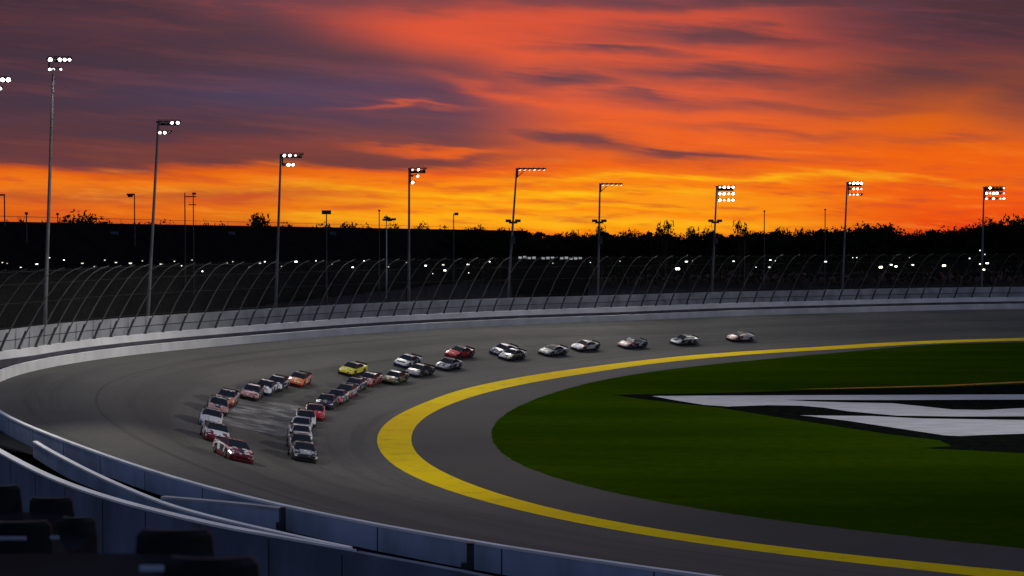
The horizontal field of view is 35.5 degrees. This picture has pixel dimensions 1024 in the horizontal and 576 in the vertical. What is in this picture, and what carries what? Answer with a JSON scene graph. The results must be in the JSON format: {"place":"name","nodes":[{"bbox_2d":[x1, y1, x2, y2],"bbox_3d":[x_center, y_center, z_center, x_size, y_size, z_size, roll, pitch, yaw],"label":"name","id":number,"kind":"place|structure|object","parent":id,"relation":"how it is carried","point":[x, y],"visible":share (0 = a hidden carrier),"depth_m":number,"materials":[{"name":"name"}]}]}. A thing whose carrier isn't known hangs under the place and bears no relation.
{"place":"outdoors","nodes":[
{"label":"outdoors","id":0,"kind":"place"},
{"bbox_2d":[0,512,213,575],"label":"grandstand steps","id":1,"kind":"structure","parent":0,"point":[75,555],"depth_m":9.28,"materials":[{"name":"concrete"}]},
{"bbox_2d":[0,485,21,511],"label":"stadium seat","id":2,"kind":"object","parent":1,"relation":"on","point":[10,498],"visible":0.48,"depth_m":16.22,"materials":[{"name":"plastic"}]},
{"bbox_2d":[0,520,53,553],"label":"stadium seat","id":3,"kind":"object","parent":1,"relation":"on","point":[37,535],"visible":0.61,"depth_m":12.40,"materials":[{"name":"plastic"}]},
{"bbox_2d":[29,497,73,511],"bbox_3d":[-4.684,2.549,16.456,0.446,0.860,0.530,0,2,0],"label":"stadium seat","id":4,"kind":"object","parent":1,"relation":"on","point":[60,504],"visible":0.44,"depth_m":16.21,"materials":[{"name":"plastic"}]},
{"bbox_2d":[58,516,97,553],"bbox_3d":[-3.657,2.344,13.648,0.322,0.860,0.530,0,2,0],"label":"stadium seat","id":5,"kind":"object","parent":1,"relation":"on","point":[76,525],"visible":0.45,"depth_m":13.40,"materials":[{"name":"plastic"}]},
{"bbox_2d":[136,528,214,557],"bbox_3d":[-2.032,1.872,9.831,0.470,0.860,0.530,0,2,0],"label":"stadium seat","id":6,"kind":"object","parent":1,"relation":"on","point":[188,541],"visible":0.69,"depth_m":9.58,"materials":[{"name":"plastic"}]},
{"bbox_2d":[163,555,259,575],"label":"stadium seat","id":7,"kind":"object","parent":1,"relation":"on","point":[222,566],"visible":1,"depth_m":7.87,"materials":[{"name":"plastic"}]},
{"bbox_2d":[0,449,355,575],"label":"access wall","id":8,"kind":"structure","parent":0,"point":[121,524],"depth_m":84.18,"materials":[{"name":"blue concrete"}]},
{"bbox_2d":[0,431,506,575],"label":"service road","id":9,"kind":"structure","parent":0,"point":[16,448],"depth_m":108.32,"materials":[{"name":"grey asphalt"}]},
{"bbox_2d":[33,441,351,548],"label":"gate wall","id":10,"kind":"structure","parent":9,"relation":"on","point":[77,473],"depth_m":95.24,"materials":[{"name":"blue concrete"}]},
{"bbox_2d":[161,496,280,529],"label":"gate block","id":11,"kind":"structure","parent":9,"relation":"on","point":[265,516],"depth_m":86.62,"materials":[{"name":"blue concrete"}]},
{"bbox_2d":[276,507,285,531],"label":"gate post","id":12,"kind":"object","parent":9,"relation":"on","point":[281,526],"visible":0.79,"depth_m":84.89,"materials":[{"name":"metal"}]},
{"bbox_2d":[461,542,474,571],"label":"gate post","id":13,"kind":"object","parent":9,"relation":"on","point":[468,565],"visible":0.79,"depth_m":74.48,"materials":[{"name":"metal"}]},
{"bbox_2d":[354,551,491,575],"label":"access wall","id":14,"kind":"structure","parent":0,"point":[368,564],"depth_m":72.22,"materials":[{"name":"blue concrete"}]},
{"bbox_2d":[0,309,1023,575],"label":"track","id":15,"kind":"structure","parent":0,"point":[142,409],"depth_m":166.99,"materials":[{"name":"grey asphalt"}]},
{"bbox_2d":[198,407,222,424],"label":"stock car","id":16,"kind":"object","parent":15,"relation":"on","point":[211,414],"visible":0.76,"depth_m":150.98,"materials":[{"name":"white metal"}]},
{"bbox_2d":[200,420,229,441],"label":"stock car","id":17,"kind":"object","parent":15,"relation":"on","point":[210,431],"visible":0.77,"depth_m":138.06,"materials":[{"name":"white metal"}]},
{"bbox_2d":[206,395,228,415],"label":"stock car","id":18,"kind":"object","parent":15,"relation":"on","point":[218,402],"visible":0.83,"depth_m":163.14,"materials":[{"name":"pink metal"}]},
{"bbox_2d":[216,387,238,407],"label":"stock car","id":19,"kind":"object","parent":15,"relation":"on","point":[231,396],"visible":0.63,"depth_m":171.71,"materials":[{"name":"orange metal"}]},
{"bbox_2d":[212,436,253,463],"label":"stock car","id":20,"kind":"object","parent":15,"relation":"on","point":[233,449],"visible":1,"depth_m":123.91,"materials":[{"name":"paint"}]},
{"bbox_2d":[240,382,264,401],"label":"stock car","id":21,"kind":"object","parent":15,"relation":"on","point":[250,391],"visible":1,"depth_m":179.78,"materials":[{"name":"pink metal"}]},
{"bbox_2d":[223,402,298,435],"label":"scuff marks","id":22,"kind":"object","parent":15,"relation":"on","point":[236,409],"visible":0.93,"depth_m":168.61,"materials":[{"name":"grey paint"}]},
{"bbox_2d":[257,378,278,396],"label":"stock car","id":23,"kind":"object","parent":15,"relation":"on","point":[270,386],"visible":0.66,"depth_m":186.45,"materials":[{"name":"white metal"}]},
{"bbox_2d":[269,374,289,391],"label":"stock car","id":24,"kind":"object","parent":15,"relation":"on","point":[283,381],"visible":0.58,"depth_m":191.59,"materials":[{"name":"white metal"}]},
{"bbox_2d":[286,431,312,445],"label":"stock car","id":25,"kind":"object","parent":15,"relation":"on","point":[298,436],"visible":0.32,"depth_m":146.56,"materials":[{"name":"white metal"}]},
{"bbox_2d":[287,422,312,439],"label":"stock car","id":26,"kind":"object","parent":15,"relation":"on","point":[299,427],"visible":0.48,"depth_m":154.06,"materials":[{"name":"white metal"}]},
{"bbox_2d":[289,370,311,387],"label":"stock car","id":27,"kind":"object","parent":15,"relation":"on","point":[299,379],"visible":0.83,"depth_m":197.48,"materials":[{"name":"orange metal"}]},
{"bbox_2d":[291,415,312,431],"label":"stock car","id":28,"kind":"object","parent":15,"relation":"on","point":[303,419],"visible":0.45,"depth_m":160.74,"materials":[{"name":"white metal"}]},
{"bbox_2d":[287,440,317,463],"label":"stock car","id":29,"kind":"object","parent":15,"relation":"on","point":[302,451],"visible":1,"depth_m":138.32,"materials":[{"name":"grey metal"}]},
{"bbox_2d":[295,408,315,427],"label":"stock car","id":30,"kind":"object","parent":15,"relation":"on","point":[306,412],"visible":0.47,"depth_m":166.98,"materials":[{"name":"white metal"}]},
{"bbox_2d":[305,402,324,420],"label":"stock car","id":31,"kind":"object","parent":15,"relation":"on","point":[318,409],"visible":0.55,"depth_m":172.95,"materials":[{"name":"red metal"}]},
{"bbox_2d":[315,392,338,409],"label":"stock car","id":32,"kind":"object","parent":15,"relation":"on","point":[329,401],"visible":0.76,"depth_m":183.04,"materials":[{"name":"blue metal"}]},
{"bbox_2d":[329,388,349,404],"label":"stock car","id":33,"kind":"object","parent":15,"relation":"on","point":[344,395],"visible":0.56,"depth_m":188.95,"materials":[{"name":"red metal"}]},
{"bbox_2d":[337,383,358,398],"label":"stock car","id":34,"kind":"object","parent":15,"relation":"on","point":[353,389],"visible":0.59,"depth_m":195.06,"materials":[{"name":"red metal"}]},
{"bbox_2d":[337,361,367,376],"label":"stock car","id":35,"kind":"object","parent":15,"relation":"on","point":[350,368],"visible":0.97,"depth_m":213.15,"materials":[{"name":"yellow metal"}]},
{"bbox_2d":[345,376,367,391],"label":"stock car","id":36,"kind":"object","parent":15,"relation":"on","point":[362,383],"visible":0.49,"depth_m":201.74,"materials":[{"name":"blue metal"}]},
{"bbox_2d":[360,371,382,386],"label":"stock car","id":37,"kind":"object","parent":15,"relation":"on","point":[374,378],"visible":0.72,"depth_m":208.14,"materials":[{"name":"red metal"}]},
{"bbox_2d":[381,370,408,384],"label":"stock car","id":38,"kind":"object","parent":15,"relation":"on","point":[394,377],"visible":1,"depth_m":212.19,"materials":[{"name":"beige metal"}]},
{"bbox_2d":[393,353,422,368],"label":"stock car","id":39,"kind":"object","parent":15,"relation":"on","point":[404,361],"visible":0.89,"depth_m":226.68,"materials":[{"name":"white metal"}]},
{"bbox_2d":[406,363,434,377],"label":"stock car","id":40,"kind":"object","parent":15,"relation":"on","point":[418,370],"visible":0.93,"depth_m":221.43,"materials":[{"name":"white metal"}]},
{"bbox_2d":[434,357,462,370],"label":"stock car","id":41,"kind":"object","parent":15,"relation":"on","point":[447,364],"visible":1,"depth_m":230.30,"materials":[{"name":"grey metal"}]},
{"bbox_2d":[444,345,474,357],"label":"stock car","id":42,"kind":"object","parent":15,"relation":"on","point":[459,351],"visible":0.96,"depth_m":240.81,"materials":[{"name":"red metal"}]},
{"bbox_2d":[489,343,517,355],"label":"stock car","id":43,"kind":"object","parent":15,"relation":"on","point":[498,349],"visible":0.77,"depth_m":248.78,"materials":[{"name":"white metal"}]},
{"bbox_2d":[0,304,1023,575],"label":"barrier wall","id":44,"kind":"structure","parent":15,"relation":"on","point":[452,550],"depth_m":96.84,"materials":[{"name":"white concrete"}]},
{"bbox_2d":[498,348,526,360],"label":"stock car","id":45,"kind":"object","parent":15,"relation":"on","point":[510,354],"visible":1,"depth_m":246.70,"materials":[{"name":"white metal"}]},
{"bbox_2d":[537,344,568,356],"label":"stock car","id":46,"kind":"object","parent":15,"relation":"on","point":[552,350],"visible":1,"depth_m":255.23,"materials":[{"name":"white metal"}]},
{"bbox_2d":[570,339,599,351],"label":"stock car","id":47,"kind":"object","parent":15,"relation":"on","point":[583,345],"visible":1,"depth_m":263.07,"materials":[{"name":"white metal"}]},
{"bbox_2d":[618,337,647,348],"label":"stock car","id":48,"kind":"object","parent":15,"relation":"on","point":[630,342],"visible":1,"depth_m":270.77,"materials":[{"name":"white metal"}]},
{"bbox_2d":[669,334,699,345],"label":"stock car","id":49,"kind":"object","parent":15,"relation":"on","point":[683,339],"visible":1,"depth_m":278.83,"materials":[{"name":"white metal"}]},
{"bbox_2d":[389,340,1023,574],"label":"apron","id":50,"kind":"object","parent":15,"relation":"attached to","point":[455,439],"visible":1,"depth_m":122.91,"materials":[{"name":"grey asphalt"}]},
{"bbox_2d":[377,338,1023,575],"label":"yellow line","id":51,"kind":"object","parent":50,"relation":"on","point":[394,443],"visible":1,"depth_m":134.20,"materials":[{"name":"paint"}]},
{"bbox_2d":[726,331,754,341],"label":"stock car","id":52,"kind":"object","parent":15,"relation":"on","point":[737,336],"visible":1,"depth_m":287.41,"materials":[{"name":"white metal"}]},
{"bbox_2d":[0,0,1023,237],"label":"sky","id":53,"kind":"structure","parent":0,"point":[785,104],"materials":[{"name":"orange"}]},
{"bbox_2d":[195,272,1023,312],"bbox_3d":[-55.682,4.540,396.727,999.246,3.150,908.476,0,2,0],"label":"ground","id":54,"kind":"structure","parent":0,"point":[461,290],"depth_m":571.31,"materials":[{"name":"black"}]},
{"bbox_2d":[43,56,71,324],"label":"floodlight pole","id":55,"kind":"object","parent":54,"relation":"on","point":[53,61],"visible":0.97,"depth_m":201.16,"materials":[{"name":"grey metal"}]},
{"bbox_2d":[63,209,95,222],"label":"tree","id":56,"kind":"object","parent":54,"relation":"on","point":[73,218],"visible":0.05,"depth_m":556.82,"materials":[{"name":"green plant"}]},
{"bbox_2d":[146,121,180,315],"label":"floodlight pole","id":57,"kind":"object","parent":54,"relation":"on","point":[159,123],"visible":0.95,"depth_m":222.10,"materials":[{"name":"grey metal"}]},
{"bbox_2d":[184,193,195,294],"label":"mast","id":58,"kind":"object","parent":54,"relation":"on","point":[193,196],"visible":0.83,"depth_m":379.68,"materials":[{"name":"metal"}]},
{"bbox_2d":[246,213,269,225],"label":"tree","id":59,"kind":"object","parent":54,"relation":"on","point":[257,219],"visible":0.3,"depth_m":598.72,"materials":[{"name":"green plant"}]},
{"bbox_2d":[0,216,530,329],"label":"grandstand","id":60,"kind":"object","parent":54,"relation":"on","point":[76,244],"visible":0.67,"depth_m":402.48,"materials":[{"name":"metal"}]},
{"bbox_2d":[274,154,303,307],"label":"floodlight pole","id":61,"kind":"object","parent":54,"relation":"on","point":[282,156],"visible":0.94,"depth_m":246.82,"materials":[{"name":"grey metal"}]},
{"bbox_2d":[322,210,330,304],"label":"mast","id":62,"kind":"object","parent":54,"relation":"on","point":[326,212],"visible":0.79,"depth_m":379.73,"materials":[{"name":"metal"}]},
{"bbox_2d":[382,215,395,297],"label":"mast","id":63,"kind":"object","parent":54,"relation":"on","point":[389,218],"visible":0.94,"depth_m":469.58,"materials":[{"name":"metal"}]},
{"bbox_2d":[407,167,426,301],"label":"floodlight pole","id":64,"kind":"object","parent":54,"relation":"on","point":[411,170],"visible":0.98,"depth_m":271.37,"materials":[{"name":"grey metal"}]},
{"bbox_2d":[455,228,484,279],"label":"tree","id":65,"kind":"object","parent":54,"relation":"on","point":[465,253],"visible":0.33,"depth_m":675.17,"materials":[{"name":"green plant"}]},
{"bbox_2d":[472,231,511,283],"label":"tree","id":66,"kind":"object","parent":54,"relation":"on","point":[477,262],"visible":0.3,"depth_m":618.78,"materials":[{"name":"green plant"}]},
{"bbox_2d":[490,233,523,271],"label":"tree","id":67,"kind":"object","parent":54,"relation":"on","point":[501,246],"visible":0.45,"depth_m":585.55,"materials":[{"name":"green plant"}]},
{"bbox_2d":[0,287,1023,350],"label":"panel wall","id":68,"kind":"structure","parent":54,"relation":"on","point":[139,326],"depth_m":272.90,"materials":[{"name":"metal"}]},
{"bbox_2d":[0,297,1023,368],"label":"retaining wall","id":69,"kind":"structure","parent":54,"relation":"on","point":[8,358],"depth_m":266.34,"materials":[{"name":"white concrete"}]},
{"bbox_2d":[0,253,1023,351],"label":"catch fence","id":70,"kind":"object","parent":69,"relation":"on","point":[97,330],"visible":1,"depth_m":249.59,"materials":[{"name":"grey"}]},
{"bbox_2d":[506,167,545,297],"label":"floodlight pole","id":71,"kind":"object","parent":54,"relation":"on","point":[512,241],"visible":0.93,"depth_m":286.17,"materials":[{"name":"grey metal"}]},
{"bbox_2d":[512,249,590,297],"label":"suite building","id":72,"kind":"structure","parent":54,"relation":"on","point":[549,277],"depth_m":460.10,"materials":[{"name":"black"}]},
{"bbox_2d":[578,233,617,287],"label":"tree","id":73,"kind":"object","parent":54,"relation":"on","point":[592,248],"visible":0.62,"depth_m":566.75,"materials":[{"name":"black plant"}]},
{"bbox_2d":[592,183,622,295],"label":"floodlight pole","id":74,"kind":"object","parent":54,"relation":"on","point":[599,236],"visible":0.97,"depth_m":297.82,"materials":[{"name":"grey metal"}]},
{"bbox_2d":[589,234,626,286],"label":"tree","id":75,"kind":"object","parent":54,"relation":"on","point":[605,251],"visible":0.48,"depth_m":584.03,"materials":[{"name":"black plant"}]},
{"bbox_2d":[593,232,635,284],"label":"tree","id":76,"kind":"object","parent":54,"relation":"on","point":[629,245],"visible":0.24,"depth_m":600.78,"materials":[{"name":"black plant"}]},
{"bbox_2d":[624,231,650,282],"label":"tree","id":77,"kind":"object","parent":54,"relation":"on","point":[633,263],"visible":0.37,"depth_m":624.87,"materials":[{"name":"black plant"}]},
{"bbox_2d":[646,229,666,285],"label":"tree","id":78,"kind":"object","parent":54,"relation":"on","point":[651,241],"visible":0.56,"depth_m":589.32,"materials":[{"name":"black plant"}]},
{"bbox_2d":[652,219,678,286],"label":"tree","id":79,"kind":"object","parent":54,"relation":"on","point":[667,227],"visible":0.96,"depth_m":580.05,"materials":[{"name":"black plant"}]},
{"bbox_2d":[651,234,704,283],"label":"tree","id":80,"kind":"object","parent":54,"relation":"on","point":[680,249],"visible":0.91,"depth_m":588.63,"materials":[{"name":"black plant"}]},
{"bbox_2d":[683,226,698,285],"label":"tree","id":81,"kind":"object","parent":54,"relation":"on","point":[693,233],"visible":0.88,"depth_m":588.90,"materials":[{"name":"black plant"}]},
{"bbox_2d":[700,231,726,284],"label":"tree","id":82,"kind":"object","parent":54,"relation":"on","point":[720,238],"visible":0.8,"depth_m":593.47,"materials":[{"name":"black plant"}]},
{"bbox_2d":[699,232,732,283],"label":"tree","id":83,"kind":"object","parent":54,"relation":"on","point":[719,263],"visible":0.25,"depth_m":609.73,"materials":[{"name":"black plant"}]},
{"bbox_2d":[708,186,734,291],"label":"floodlight pole","id":84,"kind":"object","parent":54,"relation":"on","point":[714,221],"visible":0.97,"depth_m":315.57,"materials":[{"name":"grey metal"}]},
{"bbox_2d":[728,220,750,286],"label":"tree","id":85,"kind":"object","parent":54,"relation":"on","point":[743,230],"visible":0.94,"depth_m":579.12,"materials":[{"name":"black plant"}]},
{"bbox_2d":[738,234,757,285],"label":"tree","id":86,"kind":"object","parent":54,"relation":"on","point":[753,260],"visible":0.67,"depth_m":589.13,"materials":[{"name":"black plant"}]},
{"bbox_2d":[483,223,1023,285],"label":"distant wood","id":87,"kind":"object","parent":54,"relation":"on","point":[635,270],"visible":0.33,"depth_m":607.24,"materials":[{"name":"green plant"}]},
{"bbox_2d":[746,231,781,284],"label":"tree","id":88,"kind":"object","parent":54,"relation":"on","point":[761,241],"visible":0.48,"depth_m":595.21,"materials":[{"name":"black plant"}]},
{"bbox_2d":[760,231,792,287],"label":"tree","id":89,"kind":"object","parent":54,"relation":"on","point":[778,246],"visible":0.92,"depth_m":562.12,"materials":[{"name":"black plant"}]},
{"bbox_2d":[777,227,819,287],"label":"tree","id":90,"kind":"object","parent":54,"relation":"on","point":[796,238],"visible":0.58,"depth_m":571.11,"materials":[{"name":"black plant"}]},
{"bbox_2d":[788,231,834,287],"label":"tree","id":91,"kind":"object","parent":54,"relation":"on","point":[806,246],"visible":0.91,"depth_m":567.02,"materials":[{"name":"black plant"}]},
{"bbox_2d":[829,226,858,286],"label":"tree","id":92,"kind":"object","parent":54,"relation":"on","point":[836,261],"visible":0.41,"depth_m":579.69,"materials":[{"name":"black plant"}]},
{"bbox_2d":[841,182,862,288],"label":"floodlight pole","id":93,"kind":"object","parent":54,"relation":"on","point":[848,184],"visible":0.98,"depth_m":331.95,"materials":[{"name":"grey metal"}]},
{"bbox_2d":[831,231,877,287],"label":"tree","id":94,"kind":"object","parent":54,"relation":"on","point":[853,259],"visible":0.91,"depth_m":558.95,"materials":[{"name":"black plant"}]},
{"bbox_2d":[831,221,880,286],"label":"tree","id":95,"kind":"object","parent":54,"relation":"on","point":[860,273],"visible":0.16,"depth_m":579.80,"materials":[{"name":"black plant"}]},
{"bbox_2d":[847,225,900,287],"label":"tree","id":96,"kind":"object","parent":54,"relation":"on","point":[891,245],"visible":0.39,"depth_m":570.12,"materials":[{"name":"black plant"}]},
{"bbox_2d":[847,222,907,287],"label":"tree","id":97,"kind":"object","parent":54,"relation":"on","point":[878,240],"visible":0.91,"depth_m":557.74,"materials":[{"name":"green plant"}]},
{"bbox_2d":[846,225,908,273],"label":"tree","id":98,"kind":"object","parent":54,"relation":"on","point":[884,261],"visible":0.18,"depth_m":576.11,"materials":[{"name":"black plant"}]},
{"bbox_2d":[910,229,934,286],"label":"tree","id":99,"kind":"object","parent":54,"relation":"on","point":[922,244],"visible":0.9,"depth_m":579.40,"materials":[{"name":"black plant"}]},
{"bbox_2d":[922,225,989,286],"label":"tree","id":100,"kind":"object","parent":54,"relation":"on","point":[957,244],"visible":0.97,"depth_m":561.27,"materials":[{"name":"green plant"}]},
{"bbox_2d":[959,223,1015,283],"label":"tree","id":101,"kind":"object","parent":54,"relation":"on","point":[986,267],"visible":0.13,"depth_m":617.27,"materials":[{"name":"black plant"}]},
{"bbox_2d":[980,187,1005,286],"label":"floodlight pole","id":102,"kind":"object","parent":54,"relation":"on","point":[985,189],"visible":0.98,"depth_m":346.61,"materials":[{"name":"grey metal"}]},
{"bbox_2d":[972,216,1015,286],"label":"tree","id":103,"kind":"object","parent":54,"relation":"on","point":[992,249],"visible":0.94,"depth_m":559.68,"materials":[{"name":"black plant"}]},
{"bbox_2d":[969,221,1023,283],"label":"tree","id":104,"kind":"object","parent":54,"relation":"on","point":[971,240],"visible":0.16,"depth_m":611.78,"materials":[{"name":"black plant"}]},
{"bbox_2d":[1001,213,1023,286],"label":"tree","id":105,"kind":"object","parent":54,"relation":"on","point":[1019,243],"visible":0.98,"depth_m":558.79,"materials":[{"name":"black plant"}]},
{"bbox_2d":[491,342,1023,547],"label":"grass","id":106,"kind":"structure","parent":0,"point":[601,435],"depth_m":147.88,"materials":[{"name":"green plant"}]},
{"bbox_2d":[617,381,1023,452],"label":"infield emblem","id":107,"kind":"object","parent":106,"relation":"on","point":[984,418],"visible":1,"depth_m":185.49,"materials":[{"name":"white paint"}]},
{"bbox_2d":[600,260,1017,271],"bbox_3d":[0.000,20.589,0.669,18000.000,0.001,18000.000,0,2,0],"label":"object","id":108,"kind":"structure","parent":0,"point":[988,269],"depth_m":955.88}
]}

